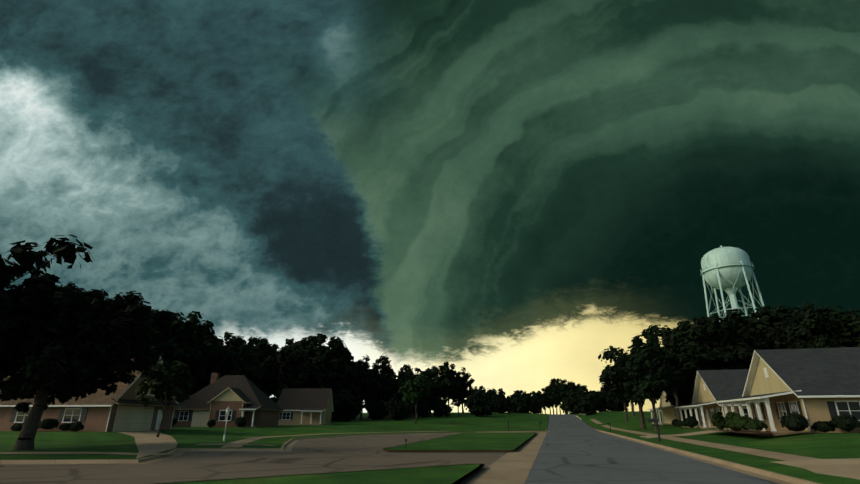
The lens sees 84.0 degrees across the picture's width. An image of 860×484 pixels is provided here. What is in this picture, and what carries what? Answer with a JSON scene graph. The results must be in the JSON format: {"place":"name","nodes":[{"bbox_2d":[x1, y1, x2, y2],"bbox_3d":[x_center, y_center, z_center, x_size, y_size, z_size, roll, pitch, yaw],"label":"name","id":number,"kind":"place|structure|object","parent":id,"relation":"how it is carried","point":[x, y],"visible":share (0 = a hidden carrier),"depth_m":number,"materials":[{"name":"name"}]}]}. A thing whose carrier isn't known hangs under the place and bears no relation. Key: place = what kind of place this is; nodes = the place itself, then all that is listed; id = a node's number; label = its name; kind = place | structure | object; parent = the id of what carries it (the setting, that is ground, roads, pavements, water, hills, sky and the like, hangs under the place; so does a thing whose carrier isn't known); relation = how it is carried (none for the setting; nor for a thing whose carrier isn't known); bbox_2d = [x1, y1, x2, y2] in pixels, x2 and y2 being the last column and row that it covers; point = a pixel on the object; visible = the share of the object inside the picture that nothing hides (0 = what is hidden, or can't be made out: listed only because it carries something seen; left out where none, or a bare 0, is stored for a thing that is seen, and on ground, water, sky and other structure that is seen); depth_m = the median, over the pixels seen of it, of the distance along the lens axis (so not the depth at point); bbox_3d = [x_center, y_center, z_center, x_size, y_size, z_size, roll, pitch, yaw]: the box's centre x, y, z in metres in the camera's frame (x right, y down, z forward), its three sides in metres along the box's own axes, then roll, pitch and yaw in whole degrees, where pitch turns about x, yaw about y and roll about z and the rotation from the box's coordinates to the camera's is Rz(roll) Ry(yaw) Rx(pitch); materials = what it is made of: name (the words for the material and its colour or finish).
{"place":"outdoors","nodes":[
{"label":"outdoors","id":0,"kind":"place"},
{"bbox_2d":[0,432,546,483],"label":"side street asphalt","id":1,"kind":"structure","parent":0,"point":[341,454],"depth_m":21.97,"materials":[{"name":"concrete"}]},
{"bbox_2d":[0,429,549,464],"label":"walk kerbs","id":2,"kind":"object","parent":1,"relation":"on","point":[148,442],"visible":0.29,"depth_m":31.12,"materials":[{"name":"concrete"}]},
{"bbox_2d":[154,464,484,483],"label":"lawn corner","id":3,"kind":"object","parent":1,"relation":"on","point":[451,474],"visible":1,"depth_m":15.85,"materials":[{"name":"green plant"}]},
{"bbox_2d":[383,432,535,451],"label":"lawn island","id":4,"kind":"structure","parent":1,"relation":"on","point":[485,442],"depth_m":37.58,"materials":[{"name":"green plant"}]},
{"bbox_2d":[0,412,548,459],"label":"lawn lots","id":5,"kind":"structure","parent":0,"point":[87,441],"depth_m":52.55,"materials":[{"name":"green plant"}]},
{"bbox_2d":[0,234,94,363],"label":"oak tree","id":6,"kind":"object","parent":5,"relation":"on","point":[26,260],"visible":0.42,"depth_m":30.08,"materials":[{"name":"green plant"}]},
{"bbox_2d":[0,277,167,449],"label":"tree","id":7,"kind":"object","parent":5,"relation":"on","point":[89,349],"visible":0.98,"depth_m":28.74,"materials":[{"name":"green plant"}]},
{"bbox_2d":[0,356,183,431],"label":"house","id":8,"kind":"structure","parent":5,"relation":"on","point":[121,409],"depth_m":46.53,"materials":[{"name":"beige brick"}]},
{"bbox_2d":[122,292,164,341],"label":"oak tree","id":9,"kind":"object","parent":5,"relation":"on","point":[155,313],"depth_m":89.20,"materials":[{"name":"green plant"}]},
{"bbox_2d":[135,357,195,436],"bbox_3d":[-23.461,13.777,42.002,4.908,7.076,4.764,18,-27,-40],"label":"tree","id":10,"kind":"object","parent":5,"relation":"on","point":[179,382],"visible":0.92,"depth_m":41.86,"materials":[{"name":"green plant"}]},
{"bbox_2d":[152,309,192,361],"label":"oak tree","id":11,"kind":"object","parent":5,"relation":"on","point":[166,316],"visible":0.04,"depth_m":91.22,"materials":[{"name":"green plant"}]},
{"bbox_2d":[156,310,203,374],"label":"oak tree","id":12,"kind":"object","parent":5,"relation":"on","point":[183,347],"visible":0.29,"depth_m":91.67,"materials":[{"name":"green plant"}]},
{"bbox_2d":[146,310,214,377],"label":"oak tree","id":13,"kind":"object","parent":5,"relation":"on","point":[203,330],"visible":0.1,"depth_m":93.16,"materials":[{"name":"green plant"}]},
{"bbox_2d":[172,319,207,414],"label":"tall tree","id":14,"kind":"object","parent":5,"relation":"on","point":[202,372],"visible":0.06,"depth_m":100.43,"materials":[{"name":"green plant"}]},
{"bbox_2d":[190,320,227,392],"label":"oak tree","id":15,"kind":"object","parent":5,"relation":"on","point":[212,338],"visible":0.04,"depth_m":108.15,"materials":[{"name":"green plant"}]},
{"bbox_2d":[195,337,255,390],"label":"oak tree","id":16,"kind":"object","parent":5,"relation":"on","point":[198,387],"visible":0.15,"depth_m":104.73,"materials":[{"name":"green plant"}]},
{"bbox_2d":[170,373,282,427],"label":"house","id":17,"kind":"structure","parent":5,"relation":"on","point":[247,401],"depth_m":68.86,"materials":[{"name":"brown brick"}]},
{"bbox_2d":[223,406,229,440],"bbox_3d":[-17.010,15.244,39.835,0.360,2.900,0.402,14,-24,-33],"label":"lamp post","id":18,"kind":"object","parent":5,"relation":"on","point":[227,412],"visible":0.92,"depth_m":39.95,"materials":[{"name":"grey metal"}]},
{"bbox_2d":[203,342,263,384],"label":"oak tree","id":19,"kind":"object","parent":5,"relation":"on","point":[234,364],"visible":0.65,"depth_m":103.49,"materials":[{"name":"green plant"}]},
{"bbox_2d":[224,332,273,381],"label":"oak tree","id":20,"kind":"object","parent":5,"relation":"on","point":[239,341],"visible":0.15,"depth_m":124.47,"materials":[{"name":"green plant"}]},
{"bbox_2d":[252,341,277,395],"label":"tall tree","id":21,"kind":"object","parent":5,"relation":"on","point":[260,347],"visible":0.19,"depth_m":118.42,"materials":[{"name":"green plant"}]},
{"bbox_2d":[270,384,290,401],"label":"tree","id":22,"kind":"object","parent":5,"relation":"on","point":[276,398],"visible":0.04,"depth_m":104.76,"materials":[{"name":"green plant"}]},
{"bbox_2d":[253,343,309,395],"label":"oak tree","id":23,"kind":"object","parent":5,"relation":"on","point":[275,371],"visible":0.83,"depth_m":113.46,"materials":[{"name":"green plant"}]},
{"bbox_2d":[270,344,310,364],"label":"oak tree","id":24,"kind":"object","parent":5,"relation":"on","point":[295,347],"depth_m":129.47,"materials":[{"name":"green plant"}]},
{"bbox_2d":[281,335,315,349],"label":"oak tree","id":25,"kind":"object","parent":5,"relation":"on","point":[289,342],"visible":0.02,"depth_m":141.80,"materials":[{"name":"green plant"}]},
{"bbox_2d":[277,388,333,424],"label":"house","id":26,"kind":"structure","parent":5,"relation":"on","point":[306,406],"depth_m":91.55,"materials":[{"name":"beige"}]},
{"bbox_2d":[286,348,324,387],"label":"oak tree","id":27,"kind":"object","parent":5,"relation":"on","point":[310,384],"visible":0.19,"depth_m":126.54,"materials":[{"name":"green plant"}]},
{"bbox_2d":[290,333,364,388],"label":"oak tree","id":28,"kind":"object","parent":5,"relation":"on","point":[321,353],"visible":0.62,"depth_m":127.30,"materials":[{"name":"green plant"}]},
{"bbox_2d":[321,340,348,392],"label":"tall tree","id":29,"kind":"object","parent":5,"relation":"on","point":[337,375],"visible":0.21,"depth_m":129.81,"materials":[{"name":"green plant"}]},
{"bbox_2d":[331,391,341,420],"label":"tree","id":30,"kind":"object","parent":5,"relation":"on","point":[333,416],"visible":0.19,"depth_m":119.56,"materials":[{"name":"green plant"}]},
{"bbox_2d":[333,389,363,421],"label":"tree","id":31,"kind":"object","parent":5,"relation":"on","point":[348,405],"visible":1,"depth_m":116.89,"materials":[{"name":"green plant"}]},
{"bbox_2d":[327,361,374,395],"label":"oak tree","id":32,"kind":"object","parent":5,"relation":"on","point":[352,385],"visible":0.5,"depth_m":127.52,"materials":[{"name":"green plant"}]},
{"bbox_2d":[349,356,378,419],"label":"oak tree","id":33,"kind":"object","parent":5,"relation":"on","point":[367,379],"visible":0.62,"depth_m":128.21,"materials":[{"name":"green plant"}]},
{"bbox_2d":[372,355,397,418],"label":"tall tree","id":34,"kind":"object","parent":5,"relation":"on","point":[387,371],"visible":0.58,"depth_m":136.97,"materials":[{"name":"green plant"}]},
{"bbox_2d":[379,371,413,402],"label":"oak tree","id":35,"kind":"object","parent":5,"relation":"on","point":[400,381],"visible":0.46,"depth_m":133.51,"materials":[{"name":"green plant"}]},
{"bbox_2d":[386,398,410,419],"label":"tree","id":36,"kind":"object","parent":5,"relation":"on","point":[398,409],"visible":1,"depth_m":121.67,"materials":[{"name":"green plant"}]},
{"bbox_2d":[379,398,420,417],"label":"house","id":37,"kind":"structure","parent":5,"relation":"on","point":[413,414],"depth_m":139.67,"materials":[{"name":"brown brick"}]},
{"bbox_2d":[397,364,412,373],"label":"tall tree","id":38,"kind":"object","parent":5,"relation":"on","point":[407,368],"visible":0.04,"depth_m":163.39,"materials":[{"name":"green plant"}]},
{"bbox_2d":[401,380,425,417],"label":"oak tree","id":39,"kind":"object","parent":5,"relation":"on","point":[420,398],"depth_m":138.55,"materials":[{"name":"green plant"}]},
{"bbox_2d":[398,373,432,423],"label":"tree","id":40,"kind":"object","parent":5,"relation":"on","point":[415,390],"visible":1,"depth_m":98.93,"materials":[{"name":"green plant"}]},
{"bbox_2d":[404,368,431,379],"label":"oak tree","id":41,"kind":"object","parent":5,"relation":"on","point":[412,374],"visible":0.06,"depth_m":157.88,"materials":[{"name":"green plant"}]},
{"bbox_2d":[409,390,436,417],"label":"tree","id":42,"kind":"object","parent":5,"relation":"on","point":[424,406],"visible":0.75,"depth_m":139.49,"materials":[{"name":"green plant"}]},
{"bbox_2d":[431,396,453,416],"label":"tree","id":43,"kind":"object","parent":5,"relation":"on","point":[441,407],"visible":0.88,"depth_m":141.39,"materials":[{"name":"green plant"}]},
{"bbox_2d":[426,364,459,415],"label":"oak tree","id":44,"kind":"object","parent":5,"relation":"on","point":[449,384],"visible":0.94,"depth_m":151.84,"materials":[{"name":"green plant"}]},
{"bbox_2d":[442,361,460,413],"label":"tall tree","id":45,"kind":"object","parent":5,"relation":"on","point":[446,364],"visible":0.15,"depth_m":172.51,"materials":[{"name":"green plant"}]},
{"bbox_2d":[450,385,465,414],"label":"oak tree","id":46,"kind":"object","parent":5,"relation":"on","point":[457,400],"visible":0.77,"depth_m":153.90,"materials":[{"name":"green plant"}]},
{"bbox_2d":[456,367,474,412],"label":"oak tree","id":47,"kind":"object","parent":5,"relation":"on","point":[464,382],"visible":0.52,"depth_m":174.23,"materials":[{"name":"green plant"}]},
{"bbox_2d":[464,389,495,416],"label":"tree","id":48,"kind":"object","parent":5,"relation":"on","point":[478,404],"visible":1,"depth_m":142.26,"materials":[{"name":"green plant"}]},
{"bbox_2d":[478,386,488,398],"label":"tall tree","id":49,"kind":"object","parent":5,"relation":"on","point":[483,388],"visible":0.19,"depth_m":180.29,"materials":[{"name":"green plant"}]},
{"bbox_2d":[484,388,499,411],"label":"tree","id":50,"kind":"object","parent":5,"relation":"on","point":[491,392],"visible":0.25,"depth_m":193.63,"materials":[{"name":"green plant"}]},
{"bbox_2d":[490,394,513,413],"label":"tree","id":51,"kind":"object","parent":5,"relation":"on","point":[502,405],"visible":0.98,"depth_m":169.41,"materials":[{"name":"green plant"}]},
{"bbox_2d":[498,388,507,399],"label":"tall tree","id":52,"kind":"object","parent":5,"relation":"on","point":[502,393],"visible":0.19,"depth_m":199.92,"materials":[{"name":"green plant"}]},
{"bbox_2d":[509,391,518,412],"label":"tree","id":53,"kind":"object","parent":5,"relation":"on","point":[515,407],"visible":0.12,"depth_m":205.83,"materials":[{"name":"green plant"}]},
{"bbox_2d":[510,390,539,413],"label":"tree","id":54,"kind":"object","parent":5,"relation":"on","point":[524,402],"visible":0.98,"depth_m":184.21,"materials":[{"name":"green plant"}]},
{"bbox_2d":[531,397,542,413],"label":"tree","id":55,"kind":"object","parent":5,"relation":"on","point":[537,411],"visible":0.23,"depth_m":197.15,"materials":[{"name":"green plant"}]},
{"bbox_2d":[530,391,543,403],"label":"oak tree","id":56,"kind":"object","parent":5,"relation":"on","point":[536,394],"visible":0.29,"depth_m":226.17,"materials":[{"name":"green plant"}]},
{"bbox_2d":[537,391,551,413],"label":"oak tree","id":57,"kind":"object","parent":5,"relation":"on","point":[546,399],"visible":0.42,"depth_m":242.00,"materials":[{"name":"green plant"}]},
{"bbox_2d":[542,385,555,413],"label":"oak tree","id":58,"kind":"object","parent":5,"relation":"on","point":[546,390],"visible":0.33,"depth_m":247.85,"materials":[{"name":"green plant"}]},
{"bbox_2d":[0,0,859,416],"label":"sky","id":59,"kind":"structure","parent":0,"point":[509,193],"materials":[{"name":"green"}]},
{"bbox_2d":[525,414,778,483],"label":"road","id":60,"kind":"structure","parent":0,"point":[574,449],"depth_m":22.51,"materials":[{"name":"grey asphalt"}]},
{"bbox_2d":[547,378,560,413],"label":"tall tree","id":61,"kind":"object","parent":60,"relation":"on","point":[554,381],"visible":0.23,"depth_m":255.92,"materials":[{"name":"green plant"}]},
{"bbox_2d":[554,378,562,413],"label":"tall tree","id":62,"kind":"object","parent":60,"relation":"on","point":[560,379],"visible":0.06,"depth_m":289.70,"materials":[{"name":"green plant"}]},
{"bbox_2d":[547,379,581,413],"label":"oak tree","id":63,"kind":"object","parent":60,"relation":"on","point":[560,392],"visible":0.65,"depth_m":198.72,"materials":[{"name":"green plant"}]},
{"bbox_2d":[579,413,859,483],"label":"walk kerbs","id":64,"kind":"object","parent":60,"relation":"on","point":[849,468],"visible":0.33,"depth_m":20.66,"materials":[{"name":"concrete"}]},
{"bbox_2d":[575,411,859,483],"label":"lawn lots","id":65,"kind":"structure","parent":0,"point":[833,446],"depth_m":29.34,"materials":[{"name":"green plant"}]},
{"bbox_2d":[559,396,574,414],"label":"tree","id":66,"kind":"object","parent":65,"relation":"on","point":[565,407],"visible":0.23,"depth_m":195.02,"materials":[{"name":"green plant"}]},
{"bbox_2d":[563,389,581,413],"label":"tree","id":67,"kind":"object","parent":65,"relation":"on","point":[571,398],"visible":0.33,"depth_m":190.26,"materials":[{"name":"green plant"}]},
{"bbox_2d":[575,384,586,390],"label":"oak tree","id":68,"kind":"object","parent":65,"relation":"on","point":[582,388],"visible":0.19,"depth_m":218.05,"materials":[{"name":"green plant"}]},
{"bbox_2d":[576,389,591,398],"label":"oak tree","id":69,"kind":"object","parent":65,"relation":"on","point":[585,392],"visible":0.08,"depth_m":183.54,"materials":[{"name":"green plant"}]},
{"bbox_2d":[574,391,603,415],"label":"tree","id":70,"kind":"object","parent":65,"relation":"on","point":[590,402],"visible":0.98,"depth_m":154.01,"materials":[{"name":"green plant"}]},
{"bbox_2d":[594,390,614,411],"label":"tree","id":71,"kind":"object","parent":65,"relation":"on","point":[608,404],"visible":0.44,"depth_m":184.80,"materials":[{"name":"green plant"}]},
{"bbox_2d":[610,375,633,421],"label":"oak tree","id":72,"kind":"object","parent":65,"relation":"on","point":[625,398],"visible":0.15,"depth_m":104.93,"materials":[{"name":"green plant"}]},
{"bbox_2d":[618,402,629,410],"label":"tree","id":73,"kind":"object","parent":65,"relation":"on","point":[622,407],"visible":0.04,"depth_m":197.47,"materials":[{"name":"green plant"}]},
{"bbox_2d":[618,348,634,415],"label":"oak tree","id":74,"kind":"object","parent":65,"relation":"on","point":[632,410],"visible":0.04,"depth_m":131.39,"materials":[{"name":"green plant"}]},
{"bbox_2d":[598,338,665,428],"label":"oak tree","id":75,"kind":"object","parent":65,"relation":"on","point":[610,374],"visible":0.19,"depth_m":73.49,"materials":[{"name":"green plant"}]},
{"bbox_2d":[625,334,674,430],"bbox_3d":[29.162,18.521,63.259,6.088,12.694,7.779,-14,-25,34],"label":"oak tree","id":76,"kind":"object","parent":65,"relation":"on","point":[648,376],"visible":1,"depth_m":62.27,"materials":[{"name":"green plant"}]},
{"bbox_2d":[647,418,660,441],"bbox_3d":[18.580,15.693,39.537,0.783,2.204,0.264,-5,-21,13],"label":"mailbox","id":77,"kind":"object","parent":65,"relation":"on","point":[653,420],"visible":0.92,"depth_m":39.65,"materials":[{"name":"metal"}]},
{"bbox_2d":[659,338,670,347],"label":"oak tree","id":78,"kind":"object","parent":65,"relation":"on","point":[664,343],"visible":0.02,"depth_m":96.99,"materials":[{"name":"green plant"}]},
{"bbox_2d":[647,390,683,424],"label":"house","id":79,"kind":"structure","parent":65,"relation":"on","point":[668,412],"depth_m":82.57,"materials":[{"name":"beige"}]},
{"bbox_2d":[636,334,701,420],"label":"oak tree","id":80,"kind":"object","parent":65,"relation":"on","point":[685,357],"visible":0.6,"depth_m":67.03,"materials":[{"name":"green plant"}]},
{"bbox_2d":[641,319,716,382],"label":"oak tree","id":81,"kind":"object","parent":65,"relation":"on","point":[651,331],"visible":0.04,"depth_m":83.22,"materials":[{"name":"green plant"}]},
{"bbox_2d":[664,380,695,420],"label":"tree","id":82,"kind":"object","parent":65,"relation":"on","point":[684,395],"visible":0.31,"depth_m":71.38,"materials":[{"name":"green plant"}]},
{"bbox_2d":[688,381,694,412],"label":"tree","id":83,"kind":"object","parent":65,"relation":"on","point":[690,399],"depth_m":67.95,"materials":[{"name":"green plant"}]},
{"bbox_2d":[660,315,745,380],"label":"oak tree","id":84,"kind":"object","parent":65,"relation":"on","point":[685,329],"visible":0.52,"depth_m":72.27,"materials":[{"name":"green plant"}]},
{"bbox_2d":[671,369,751,428],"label":"house","id":85,"kind":"structure","parent":65,"relation":"on","point":[711,387],"depth_m":57.72,"materials":[{"name":"beige"}]},
{"bbox_2d":[691,309,772,369],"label":"oak tree","id":86,"kind":"object","parent":65,"relation":"on","point":[741,349],"visible":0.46,"depth_m":73.18,"materials":[{"name":"green plant"}]},
{"bbox_2d":[700,245,764,318],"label":"water tower","id":87,"kind":"structure","parent":65,"relation":"on","point":[729,271],"depth_m":127.20,"materials":[{"name":"metal"}]},
{"bbox_2d":[725,311,765,349],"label":"tall tree","id":88,"kind":"object","parent":65,"relation":"on","point":[760,336],"visible":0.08,"depth_m":74.98,"materials":[{"name":"green plant"}]},
{"bbox_2d":[754,306,798,349],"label":"oak tree","id":89,"kind":"object","parent":65,"relation":"on","point":[769,331],"visible":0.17,"depth_m":75.36,"materials":[{"name":"green plant"}]},
{"bbox_2d":[711,347,859,435],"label":"house","id":90,"kind":"structure","parent":65,"relation":"on","point":[803,391],"depth_m":36.59,"materials":[{"name":"beige paint"}]},
{"bbox_2d":[740,305,845,348],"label":"oak tree","id":91,"kind":"object","parent":65,"relation":"on","point":[775,314],"visible":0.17,"depth_m":75.93,"materials":[{"name":"green plant"}]},
{"bbox_2d":[785,303,841,348],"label":"tall tree","id":92,"kind":"object","parent":65,"relation":"on","point":[807,335],"visible":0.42,"depth_m":68.30,"materials":[{"name":"green plant"}]},
{"bbox_2d":[777,304,859,319],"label":"oak tree","id":93,"kind":"object","parent":65,"relation":"on","point":[795,313],"visible":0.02,"depth_m":91.44,"materials":[{"name":"green plant"}]},
{"bbox_2d":[795,309,859,347],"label":"oak tree","id":94,"kind":"object","parent":65,"relation":"on","point":[848,326],"visible":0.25,"depth_m":67.44,"materials":[{"name":"green plant"}]},
{"bbox_2d":[799,320,859,346],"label":"oak tree","id":95,"kind":"object","parent":65,"relation":"on","point":[856,335],"visible":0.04,"depth_m":67.81,"materials":[{"name":"green plant"}]}
]}

